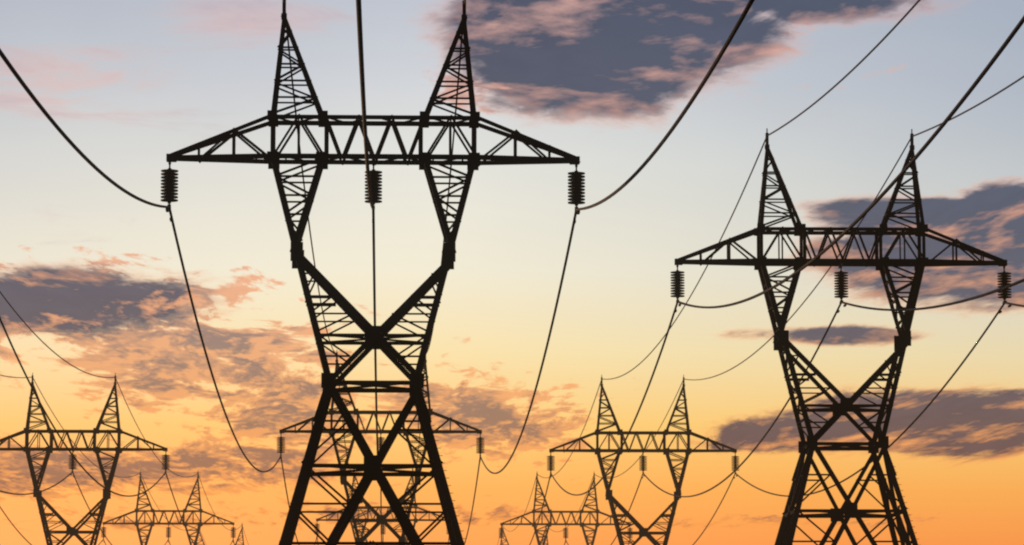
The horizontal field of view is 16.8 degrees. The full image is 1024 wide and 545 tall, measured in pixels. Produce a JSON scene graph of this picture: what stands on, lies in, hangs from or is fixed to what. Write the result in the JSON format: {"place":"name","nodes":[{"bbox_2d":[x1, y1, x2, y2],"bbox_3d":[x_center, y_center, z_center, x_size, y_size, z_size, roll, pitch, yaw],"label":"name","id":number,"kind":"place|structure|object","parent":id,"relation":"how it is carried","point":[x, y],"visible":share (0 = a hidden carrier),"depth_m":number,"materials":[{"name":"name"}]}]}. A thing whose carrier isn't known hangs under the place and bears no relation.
{"place":"outdoors","nodes":[
{"label":"outdoors","id":0,"kind":"place"},
{"bbox_2d":[0,0,1023,544],"label":"sky","id":1,"kind":"structure","parent":0,"point":[94,270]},
{"bbox_3d":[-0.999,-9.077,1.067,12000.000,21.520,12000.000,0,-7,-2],"label":"ground","id":2,"kind":"structure","parent":0,"visible":0},
{"bbox_2d":[0,373,169,544],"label":"pylon","id":3,"kind":"object","parent":2,"relation":"on","point":[40,499],"visible":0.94,"depth_m":460.09,"materials":[{"name":"metal"}]},
{"bbox_2d":[0,292,248,544],"bbox_3d":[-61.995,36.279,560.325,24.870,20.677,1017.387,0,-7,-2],"label":"conductors","id":4,"kind":"object","parent":3,"relation":"attached to","point":[26,377],"visible":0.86,"depth_m":425.26,"materials":[{"name":"metal"}]},
{"bbox_2d":[101,470,235,544],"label":"pylon","id":5,"kind":"object","parent":2,"relation":"on","point":[137,523],"visible":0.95,"depth_m":661.66,"materials":[{"name":"metal"}]},
{"bbox_2d":[196,524,243,544],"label":"pylon","id":6,"kind":"object","parent":2,"relation":"on","point":[242,537],"visible":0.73,"depth_m":864.03,"materials":[{"name":"metal"}]},
{"bbox_2d":[161,0,584,544],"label":"pylon","id":7,"kind":"object","parent":2,"relation":"on","point":[373,467],"visible":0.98,"depth_m":209.63,"materials":[{"name":"metal"}]},
{"bbox_2d":[0,0,754,543],"bbox_3d":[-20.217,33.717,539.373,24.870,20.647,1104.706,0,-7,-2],"label":"conductors","id":8,"kind":"object","parent":7,"relation":"hanging from","point":[362,88],"visible":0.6,"depth_m":186.01,"materials":[{"name":"metal"}]},
{"bbox_2d":[277,352,484,541],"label":"pylon","id":9,"kind":"object","parent":2,"relation":"on","point":[380,519],"visible":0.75,"depth_m":428.79,"materials":[{"name":"metal"}]},
{"bbox_2d":[314,468,447,541],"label":"pylon","id":10,"kind":"object","parent":2,"relation":"on","point":[415,519],"visible":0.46,"depth_m":647.97,"materials":[{"name":"metal"}]},
{"bbox_2d":[501,526,548,544],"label":"pylon","id":11,"kind":"object","parent":2,"relation":"on","point":[505,540],"visible":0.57,"depth_m":866.25,"materials":[{"name":"metal"}]},
{"bbox_2d":[499,473,632,544],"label":"pylon","id":12,"kind":"object","parent":2,"relation":"on","point":[550,524],"visible":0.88,"depth_m":664.01,"materials":[{"name":"metal"}]},
{"bbox_2d":[547,375,738,544],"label":"pylon","id":13,"kind":"object","parent":2,"relation":"on","point":[642,531],"visible":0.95,"depth_m":462.67,"materials":[{"name":"metal"}]},
{"bbox_2d":[670,128,1011,544],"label":"pylon","id":14,"kind":"object","parent":2,"relation":"on","point":[848,509],"visible":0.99,"depth_m":260.22,"materials":[{"name":"metal"}]},
{"bbox_2d":[497,0,1023,544],"bbox_3d":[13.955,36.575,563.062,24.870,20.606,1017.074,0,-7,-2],"label":"conductors","id":15,"kind":"object","parent":14,"relation":"hanging from","point":[935,134],"visible":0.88,"depth_m":255.50,"materials":[{"name":"metal"}]}
]}

